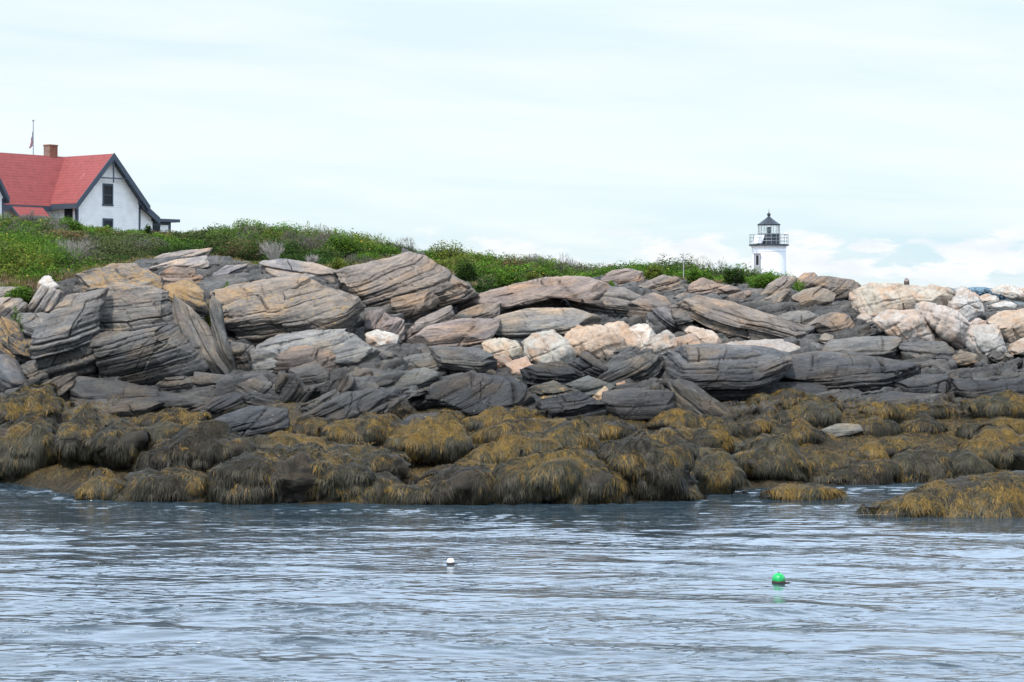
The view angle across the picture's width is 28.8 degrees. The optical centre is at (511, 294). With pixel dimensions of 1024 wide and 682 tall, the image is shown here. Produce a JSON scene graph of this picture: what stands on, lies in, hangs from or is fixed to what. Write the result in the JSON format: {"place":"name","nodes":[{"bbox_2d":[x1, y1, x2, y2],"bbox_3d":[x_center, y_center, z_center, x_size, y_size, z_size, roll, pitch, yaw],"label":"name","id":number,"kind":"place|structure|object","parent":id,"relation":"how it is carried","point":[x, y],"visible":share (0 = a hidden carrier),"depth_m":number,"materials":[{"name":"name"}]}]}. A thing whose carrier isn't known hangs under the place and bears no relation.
{"place":"outdoors","nodes":[
{"label":"outdoors","id":0,"kind":"place"},
{"bbox_2d":[0,299,1023,681],"bbox_3d":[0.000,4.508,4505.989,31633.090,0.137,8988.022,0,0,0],"label":"sea","id":1,"kind":"structure","parent":0,"point":[176,591],"depth_m":30.06,"materials":[{"name":"grey liquid"}]},
{"bbox_2d":[758,481,849,500],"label":"seaweed mound","id":2,"kind":"object","parent":1,"relation":"in","point":[803,491],"visible":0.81,"depth_m":43.58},
{"bbox_2d":[855,469,1023,517],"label":"seaweed mound","id":3,"kind":"object","parent":1,"relation":"in","point":[1000,494],"visible":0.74,"depth_m":40.44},
{"bbox_2d":[0,232,1023,503],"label":"rocky ground","id":4,"kind":"structure","parent":0,"point":[396,368],"depth_m":56.76,"materials":[{"name":"stone"}]},
{"bbox_2d":[0,354,29,392],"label":"boulder","id":5,"kind":"object","parent":4,"relation":"on","point":[12,376],"visible":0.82,"depth_m":53.89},
{"bbox_2d":[0,316,32,364],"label":"boulder","id":6,"kind":"object","parent":4,"relation":"on","point":[13,343],"visible":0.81,"depth_m":56.34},
{"bbox_2d":[0,413,59,480],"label":"seaweed mound","id":7,"kind":"object","parent":4,"relation":"on","point":[27,441],"visible":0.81,"depth_m":47.41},
{"bbox_2d":[0,382,65,433],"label":"seaweed mound","id":8,"kind":"object","parent":4,"relation":"on","point":[45,400],"visible":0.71,"depth_m":49.88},
{"bbox_2d":[27,285,63,312],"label":"boulder","id":9,"kind":"object","parent":4,"relation":"on","point":[45,299],"visible":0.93,"depth_m":61.88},
{"bbox_2d":[53,401,103,467],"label":"seaweed mound","id":10,"kind":"object","parent":4,"relation":"on","point":[76,434],"visible":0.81,"depth_m":46.64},
{"bbox_2d":[0,144,179,231],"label":"keepers house","id":11,"kind":"structure","parent":4,"relation":"on","point":[100,190],"depth_m":145.91,"materials":[{"name":"red"}]},
{"bbox_2d":[72,468,124,499],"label":"seaweed mound","id":12,"kind":"object","parent":4,"relation":"on","point":[102,484],"visible":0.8,"depth_m":43.52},
{"bbox_2d":[87,418,152,471],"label":"seaweed mound","id":13,"kind":"object","parent":4,"relation":"on","point":[116,444],"visible":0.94,"depth_m":46.20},
{"bbox_2d":[29,267,236,384],"bbox_3d":[-10.420,0.948,56.542,5.677,3.491,5.321,0,0,0],"label":"boulder","id":14,"kind":"object","parent":4,"relation":"on","point":[152,329],"visible":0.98,"depth_m":55.12,"materials":[{"name":"stone"}]},
{"bbox_2d":[105,399,165,416],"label":"rock slab","id":15,"kind":"object","parent":4,"relation":"on","point":[133,407],"visible":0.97,"depth_m":51.80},
{"bbox_2d":[67,376,210,412],"bbox_3d":[-10.054,2.673,53.094,4.944,0.931,2.013,0,0,22],"label":"rock slab","id":16,"kind":"object","parent":4,"relation":"on","point":[86,387],"visible":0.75,"depth_m":52.96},
{"bbox_2d":[111,465,207,501],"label":"seaweed mound","id":17,"kind":"object","parent":4,"relation":"on","point":[176,483],"visible":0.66,"depth_m":43.14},
{"bbox_2d":[142,419,185,449],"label":"seaweed mound","id":18,"kind":"object","parent":4,"relation":"on","point":[165,429],"visible":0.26,"depth_m":48.05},
{"bbox_2d":[129,406,211,427],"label":"seaweed mound","id":19,"kind":"object","parent":4,"relation":"on","point":[179,415],"visible":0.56,"depth_m":50.30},
{"bbox_2d":[149,255,210,268],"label":"rock slab","id":20,"kind":"object","parent":4,"relation":"on","point":[200,262],"visible":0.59,"depth_m":69.31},
{"bbox_2d":[159,266,202,283],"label":"boulder","id":21,"kind":"object","parent":4,"relation":"on","point":[172,274],"visible":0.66,"depth_m":65.11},
{"bbox_2d":[131,418,257,472],"bbox_3d":[-7.240,3.650,46.112,3.094,1.573,1.842,0,0,0],"label":"seaweed mound","id":22,"kind":"object","parent":4,"relation":"on","point":[203,446],"visible":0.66,"depth_m":45.50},
{"bbox_2d":[187,392,253,414],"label":"rock slab","id":23,"kind":"object","parent":4,"relation":"on","point":[217,405],"visible":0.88,"depth_m":51.58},
{"bbox_2d":[213,405,289,436],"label":"rock slab","id":24,"kind":"object","parent":4,"relation":"on","point":[250,421],"visible":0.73,"depth_m":49.64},
{"bbox_2d":[235,375,280,405],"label":"rock slab","id":25,"kind":"object","parent":4,"relation":"on","point":[260,389],"visible":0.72,"depth_m":53.31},
{"bbox_2d":[209,274,365,346],"bbox_3d":[-6.737,0.576,59.553,4.734,2.379,3.593,0,0,0],"label":"boulder","id":26,"kind":"object","parent":4,"relation":"on","point":[256,312],"visible":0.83,"depth_m":58.54,"materials":[{"name":"stone"}]},
{"bbox_2d":[204,439,376,504],"bbox_3d":[-4.762,4.053,43.437,3.977,1.698,2.183,0,0,0],"label":"seaweed mound","id":27,"kind":"object","parent":4,"relation":"on","point":[309,471],"visible":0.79,"depth_m":42.74,"materials":[{"name":"plant"}]},
{"bbox_2d":[248,431,341,450],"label":"seaweed mound","id":28,"kind":"object","parent":4,"relation":"on","point":[290,439],"visible":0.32,"depth_m":47.12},
{"bbox_2d":[258,259,336,283],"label":"boulder","id":29,"kind":"object","parent":4,"relation":"on","point":[281,267],"visible":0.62,"depth_m":66.26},
{"bbox_2d":[273,345,340,374],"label":"rock slab","id":30,"kind":"object","parent":4,"relation":"on","point":[291,357],"visible":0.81,"depth_m":55.81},
{"bbox_2d":[283,414,330,436],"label":"seaweed mound","id":31,"kind":"object","parent":4,"relation":"on","point":[302,424],"visible":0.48,"depth_m":49.60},
{"bbox_2d":[288,360,329,384],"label":"boulder","id":32,"kind":"object","parent":4,"relation":"on","point":[313,372],"visible":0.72,"depth_m":54.88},
{"bbox_2d":[248,329,380,372],"bbox_3d":[-5.641,1.698,57.038,3.780,1.394,2.620,0,0,0],"label":"rock slab","id":33,"kind":"object","parent":4,"relation":"on","point":[348,349],"visible":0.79,"depth_m":56.60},
{"bbox_2d":[275,373,355,402],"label":"boulder","id":34,"kind":"object","parent":4,"relation":"on","point":[293,387],"visible":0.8,"depth_m":53.28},
{"bbox_2d":[300,388,409,421],"bbox_3d":[-4.048,2.963,52.068,2.890,0.958,1.617,0,0,-30],"label":"rock slab","id":35,"kind":"object","parent":4,"relation":"on","point":[348,405],"visible":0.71,"depth_m":51.69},
{"bbox_2d":[311,411,404,447],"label":"seaweed mound","id":36,"kind":"object","parent":4,"relation":"on","point":[376,429],"visible":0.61,"depth_m":48.27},
{"bbox_2d":[329,441,414,480],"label":"seaweed mound","id":37,"kind":"object","parent":4,"relation":"on","point":[392,459],"visible":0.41,"depth_m":44.82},
{"bbox_2d":[343,469,406,503],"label":"seaweed mound","id":38,"kind":"object","parent":4,"relation":"on","point":[384,478],"visible":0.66,"depth_m":42.80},
{"bbox_2d":[364,308,404,339],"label":"boulder","id":39,"kind":"object","parent":4,"relation":"on","point":[379,319],"visible":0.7,"depth_m":59.97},
{"bbox_2d":[0,252,790,297],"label":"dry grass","id":40,"kind":"structure","parent":4,"relation":"on","point":[19,282],"depth_m":66.28,"materials":[{"name":"green plant"}]},
{"bbox_2d":[0,210,807,291],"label":"shrub thicket","id":41,"kind":"object","parent":4,"relation":"on","point":[35,249],"visible":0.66,"depth_m":88.34,"materials":[{"name":"green plant"}]},
{"bbox_2d":[332,251,478,309],"bbox_3d":[-3.417,-0.268,64.254,4.751,2.256,3.466,0,0,0],"label":"boulder","id":42,"kind":"object","parent":4,"relation":"on","point":[380,282],"visible":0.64,"depth_m":63.17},
{"bbox_2d":[391,290,439,320],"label":"boulder","id":43,"kind":"object","parent":4,"relation":"on","point":[413,306],"visible":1,"depth_m":61.59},
{"bbox_2d":[395,367,442,389],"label":"boulder","id":44,"kind":"object","parent":4,"relation":"on","point":[423,378],"visible":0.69,"depth_m":54.73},
{"bbox_2d":[384,409,473,465],"bbox_3d":[-1.950,3.477,47.203,2.218,1.446,1.827,0,0,0],"label":"seaweed mound","id":45,"kind":"object","parent":4,"relation":"on","point":[443,437],"visible":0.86,"depth_m":46.63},
{"bbox_2d":[405,305,455,340],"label":"rock slab","id":46,"kind":"object","parent":4,"relation":"on","point":[445,314],"visible":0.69,"depth_m":60.39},
{"bbox_2d":[379,463,496,504],"bbox_3d":[-1.510,4.305,43.064,2.840,1.262,1.479,0,0,0],"label":"seaweed mound","id":47,"kind":"object","parent":4,"relation":"on","point":[463,485],"visible":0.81,"depth_m":42.52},
{"bbox_2d":[401,457,503,484],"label":"seaweed mound","id":48,"kind":"object","parent":4,"relation":"on","point":[438,468],"visible":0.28,"depth_m":44.67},
{"bbox_2d":[405,318,500,346],"bbox_3d":[-1.769,1.240,59.875,2.873,1.042,1.849,0,0,0],"label":"rock slab","id":49,"kind":"object","parent":4,"relation":"on","point":[462,332],"visible":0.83,"depth_m":59.33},
{"bbox_2d":[428,346,496,372],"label":"rock slab","id":50,"kind":"object","parent":4,"relation":"on","point":[465,359],"visible":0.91,"depth_m":56.55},
{"bbox_2d":[409,370,540,415],"bbox_3d":[-0.883,2.719,53.203,3.201,1.267,2.944,0,0,42],"label":"rock slab","id":51,"kind":"object","parent":4,"relation":"on","point":[471,393],"visible":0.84,"depth_m":52.65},
{"bbox_2d":[457,303,500,318],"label":"boulder","id":52,"kind":"object","parent":4,"relation":"on","point":[490,310],"visible":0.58,"depth_m":62.95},
{"bbox_2d":[481,338,522,359],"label":"quartz boulder","id":53,"kind":"object","parent":4,"relation":"on","point":[513,349],"visible":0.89,"depth_m":58.61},
{"bbox_2d":[460,405,550,431],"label":"seaweed mound","id":54,"kind":"object","parent":4,"relation":"on","point":[492,415],"visible":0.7,"depth_m":50.58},
{"bbox_2d":[0,387,1021,504],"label":"rockweed carpet","id":55,"kind":"object","parent":4,"relation":"on","point":[469,432],"visible":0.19,"depth_m":51.37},
{"bbox_2d":[470,416,567,444],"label":"seaweed mound","id":56,"kind":"object","parent":4,"relation":"on","point":[480,436],"visible":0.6,"depth_m":49.09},
{"bbox_2d":[459,415,600,463],"bbox_3d":[0.366,3.564,46.142,3.387,1.539,1.773,0,0,-17],"label":"seaweed mound","id":57,"kind":"object","parent":4,"relation":"on","point":[573,431],"visible":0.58,"depth_m":45.82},
{"bbox_2d":[457,276,610,311],"bbox_3d":[0.631,0.141,64.881,5.472,1.502,2.759,0,0,-8],"label":"rock slab","id":58,"kind":"object","parent":4,"relation":"on","point":[579,290],"visible":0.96,"depth_m":64.15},
{"bbox_2d":[494,307,601,340],"bbox_3d":[0.831,1.004,61.118,3.924,1.180,2.212,0,0,0],"label":"rock slab","id":59,"kind":"object","parent":4,"relation":"on","point":[522,325],"visible":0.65,"depth_m":60.55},
{"bbox_2d":[519,360,577,384],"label":"rock slab","id":60,"kind":"object","parent":4,"relation":"on","point":[562,372],"visible":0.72,"depth_m":55.48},
{"bbox_2d":[521,329,576,363],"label":"quartz boulder","id":61,"kind":"object","parent":4,"relation":"on","point":[552,345],"visible":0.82,"depth_m":58.04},
{"bbox_2d":[489,445,609,504],"bbox_3d":[0.719,4.067,43.111,2.946,1.583,1.811,0,0,-16],"label":"seaweed mound","id":62,"kind":"object","parent":4,"relation":"on","point":[552,475],"visible":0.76,"depth_m":42.57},
{"bbox_2d":[528,380,576,399],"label":"rock slab","id":63,"kind":"object","parent":4,"relation":"on","point":[552,388],"visible":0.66,"depth_m":54.27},
{"bbox_2d":[537,390,607,418],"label":"rock slab","id":64,"kind":"object","parent":4,"relation":"on","point":[571,404],"visible":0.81,"depth_m":52.17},
{"bbox_2d":[566,351,607,377],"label":"rock slab","id":65,"kind":"object","parent":4,"relation":"on","point":[584,363],"visible":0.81,"depth_m":56.47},
{"bbox_2d":[564,375,615,395],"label":"rock slab","id":66,"kind":"object","parent":4,"relation":"on","point":[590,385],"visible":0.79,"depth_m":54.66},
{"bbox_2d":[564,324,625,359],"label":"quartz boulder","id":67,"kind":"object","parent":4,"relation":"on","point":[599,341],"visible":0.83,"depth_m":58.90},
{"bbox_2d":[556,468,635,504],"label":"seaweed mound","id":68,"kind":"object","parent":4,"relation":"on","point":[600,486],"visible":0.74,"depth_m":42.59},
{"bbox_2d":[567,286,641,318],"bbox_3d":[3.020,0.316,65.157,2.573,1.250,1.992,0,0,0],"label":"boulder","id":69,"kind":"object","parent":4,"relation":"on","point":[616,300],"visible":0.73,"depth_m":64.46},
{"bbox_2d":[592,419,638,440],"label":"seaweed mound","id":70,"kind":"object","parent":4,"relation":"on","point":[617,429],"visible":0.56,"depth_m":49.43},
{"bbox_2d":[601,268,644,284],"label":"boulder","id":71,"kind":"object","parent":4,"relation":"on","point":[622,276],"visible":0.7,"depth_m":77.51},
{"bbox_2d":[598,353,664,381],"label":"rock slab","id":72,"kind":"object","parent":4,"relation":"on","point":[643,366],"visible":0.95,"depth_m":56.10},
{"bbox_2d":[601,387,676,420],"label":"rock slab","id":73,"kind":"object","parent":4,"relation":"on","point":[633,404],"visible":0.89,"depth_m":52.30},
{"bbox_2d":[628,323,655,349],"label":"quartz boulder","id":74,"kind":"object","parent":4,"relation":"on","point":[644,334],"visible":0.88,"depth_m":59.90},
{"bbox_2d":[625,293,671,318],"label":"boulder","id":75,"kind":"object","parent":4,"relation":"on","point":[643,306],"visible":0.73,"depth_m":64.27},
{"bbox_2d":[595,426,705,501],"bbox_3d":[3.044,3.904,44.107,2.572,1.920,2.406,0,0,0],"label":"seaweed mound","id":76,"kind":"object","parent":4,"relation":"on","point":[655,464],"visible":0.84,"depth_m":43.34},
{"bbox_2d":[646,330,677,354],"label":"quartz boulder","id":77,"kind":"object","parent":4,"relation":"on","point":[664,342],"visible":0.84,"depth_m":59.62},
{"bbox_2d":[638,275,685,291],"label":"boulder","id":78,"kind":"object","parent":4,"relation":"on","point":[661,283],"visible":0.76,"depth_m":74.13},
{"bbox_2d":[645,307,679,331],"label":"boulder","id":79,"kind":"object","parent":4,"relation":"on","point":[662,317],"visible":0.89,"depth_m":63.17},
{"bbox_2d":[640,407,722,430],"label":"seaweed mound","id":80,"kind":"object","parent":4,"relation":"on","point":[677,416],"visible":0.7,"depth_m":50.75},
{"bbox_2d":[667,378,730,415],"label":"boulder","id":81,"kind":"object","parent":4,"relation":"on","point":[693,397],"visible":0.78,"depth_m":52.72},
{"bbox_2d":[668,424,735,452],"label":"seaweed mound","id":82,"kind":"object","parent":4,"relation":"on","point":[720,432],"visible":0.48,"depth_m":48.99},
{"bbox_2d":[685,277,746,298],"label":"boulder","id":83,"kind":"object","parent":4,"relation":"on","point":[702,285],"visible":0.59,"depth_m":70.61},
{"bbox_2d":[690,449,751,493],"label":"seaweed mound","id":84,"kind":"object","parent":4,"relation":"on","point":[718,471],"visible":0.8,"depth_m":44.81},
{"bbox_2d":[661,343,791,401],"bbox_3d":[5.987,2.216,55.911,3.824,1.647,3.810,0,0,0],"label":"boulder","id":85,"kind":"object","parent":4,"relation":"on","point":[722,372],"visible":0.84,"depth_m":54.75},
{"bbox_2d":[669,295,806,339],"bbox_3d":[7.225,0.796,63.350,4.372,1.553,2.987,0,0,0],"label":"boulder","id":86,"kind":"object","parent":4,"relation":"on","point":[729,319],"visible":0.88,"depth_m":62.35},
{"bbox_2d":[735,414,781,436],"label":"seaweed mound","id":87,"kind":"object","parent":4,"relation":"on","point":[760,424],"visible":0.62,"depth_m":51.19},
{"bbox_2d":[720,339,800,351],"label":"rock slab","id":88,"kind":"object","parent":4,"relation":"on","point":[780,344],"visible":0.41,"depth_m":60.38,"materials":[{"name":"stone"}]},
{"bbox_2d":[749,212,788,274],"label":"lighthouse","id":89,"kind":"object","parent":4,"relation":"on","point":[769,251],"visible":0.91,"depth_m":210.53,"materials":[{"name":"white paint"}]},
{"bbox_2d":[732,434,808,482],"bbox_3d":[6.089,4.078,47.322,1.969,1.543,1.577,0,0,0],"label":"seaweed mound","id":90,"kind":"object","parent":4,"relation":"on","point":[776,457],"visible":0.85,"depth_m":46.91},
{"bbox_2d":[744,388,837,409],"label":"seaweed mound","id":91,"kind":"object","parent":4,"relation":"on","point":[788,397],"visible":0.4,"depth_m":53.73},
{"bbox_2d":[760,381,828,393],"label":"rock slab","id":92,"kind":"object","parent":4,"relation":"on","point":[807,387],"visible":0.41,"depth_m":55.43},
{"bbox_2d":[771,416,827,444],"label":"seaweed mound","id":93,"kind":"object","parent":4,"relation":"on","point":[804,431],"visible":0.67,"depth_m":50.63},
{"bbox_2d":[774,398,841,428],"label":"seaweed mound","id":94,"kind":"object","parent":4,"relation":"on","point":[817,414],"visible":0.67,"depth_m":52.04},
{"bbox_2d":[790,286,835,308],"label":"boulder","id":95,"kind":"object","parent":4,"relation":"on","point":[813,296],"visible":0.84,"depth_m":66.03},
{"bbox_2d":[804,447,855,475],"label":"seaweed mound","id":96,"kind":"object","parent":4,"relation":"on","point":[821,460],"visible":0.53,"depth_m":47.64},
{"bbox_2d":[806,312,855,336],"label":"boulder","id":97,"kind":"object","parent":4,"relation":"on","point":[833,322],"visible":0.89,"depth_m":62.96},
{"bbox_2d":[805,276,860,300],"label":"rock slab","id":98,"kind":"object","parent":4,"relation":"on","point":[841,288],"visible":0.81,"depth_m":70.75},
{"bbox_2d":[779,351,920,391],"bbox_3d":[9.363,2.257,57.078,4.916,1.228,2.863,0,0,0],"label":"rock slab","id":99,"kind":"object","parent":4,"relation":"on","point":[841,370],"visible":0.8,"depth_m":56.27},
{"bbox_2d":[806,458,900,484],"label":"seaweed mound","id":100,"kind":"object","parent":4,"relation":"on","point":[881,471],"visible":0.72,"depth_m":47.08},
{"bbox_2d":[817,336,902,359],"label":"rock slab","id":101,"kind":"object","parent":4,"relation":"on","point":[883,346],"visible":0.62,"depth_m":60.02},
{"bbox_2d":[852,415,902,436],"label":"seaweed mound","id":102,"kind":"object","parent":4,"relation":"on","point":[875,426],"visible":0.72,"depth_m":51.52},
{"bbox_2d":[848,435,932,458],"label":"seaweed mound","id":103,"kind":"object","parent":4,"relation":"on","point":[888,447],"visible":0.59,"depth_m":49.34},
{"bbox_2d":[855,400,950,422],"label":"seaweed mound","id":104,"kind":"object","parent":4,"relation":"on","point":[898,412],"visible":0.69,"depth_m":52.87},
{"bbox_2d":[852,282,954,315],"bbox_3d":[12.901,0.302,65.381,3.420,1.391,1.749,0,0,0],"label":"quartz boulder","id":105,"kind":"object","parent":4,"relation":"on","point":[874,298],"visible":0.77,"depth_m":64.95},
{"bbox_2d":[872,309,934,340],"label":"quartz boulder","id":106,"kind":"object","parent":4,"relation":"on","point":[906,324],"visible":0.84,"depth_m":61.93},
{"bbox_2d":[893,374,951,399],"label":"rock slab","id":107,"kind":"object","parent":4,"relation":"on","point":[930,383],"visible":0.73,"depth_m":55.85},
{"bbox_2d":[891,446,955,482],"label":"seaweed mound","id":108,"kind":"object","parent":4,"relation":"on","point":[920,464],"visible":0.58,"depth_m":47.62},
{"bbox_2d":[900,411,948,433],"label":"seaweed mound","id":109,"kind":"object","parent":4,"relation":"on","point":[922,421],"visible":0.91,"depth_m":51.86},
{"bbox_2d":[897,341,956,360],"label":"rock slab","id":110,"kind":"object","parent":4,"relation":"on","point":[934,349],"visible":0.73,"depth_m":59.89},
{"bbox_2d":[914,301,970,348],"bbox_3d":[13.535,0.975,62.465,1.799,1.513,1.578,0,0,10],"label":"quartz boulder","id":111,"kind":"object","parent":4,"relation":"on","point":[949,325],"visible":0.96,"depth_m":61.89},
{"bbox_2d":[947,286,984,321],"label":"quartz boulder","id":112,"kind":"object","parent":4,"relation":"on","point":[966,302],"visible":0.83,"depth_m":64.94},
{"bbox_2d":[946,447,997,476],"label":"seaweed mound","id":113,"kind":"object","parent":4,"relation":"on","point":[967,461],"visible":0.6,"depth_m":47.86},
{"bbox_2d":[965,323,1006,355],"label":"quartz boulder","id":114,"kind":"object","parent":4,"relation":"on","point":[986,339],"visible":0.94,"depth_m":60.56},
{"bbox_2d":[951,377,1023,397],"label":"rock slab","id":115,"kind":"object","parent":4,"relation":"on","point":[969,388],"visible":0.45,"depth_m":55.41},
{"bbox_2d":[955,416,1023,439],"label":"seaweed mound","id":116,"kind":"object","parent":4,"relation":"on","point":[966,429],"visible":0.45,"depth_m":51.68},
{"bbox_2d":[957,422,1023,470],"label":"seaweed mound","id":117,"kind":"object","parent":4,"relation":"on","point":[1000,447],"visible":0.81,"depth_m":49.09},
{"bbox_2d":[959,388,1023,418],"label":"seaweed mound","id":118,"kind":"object","parent":4,"relation":"on","point":[1008,404],"visible":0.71,"depth_m":52.87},
{"bbox_2d":[986,308,1023,342],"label":"quartz boulder","id":119,"kind":"object","parent":4,"relation":"on","point":[1010,323],"visible":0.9,"depth_m":62.87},
{"bbox_2d":[0,0,1023,287],"label":"sky","id":120,"kind":"structure","parent":0,"point":[885,138],"materials":[{"name":"white"}]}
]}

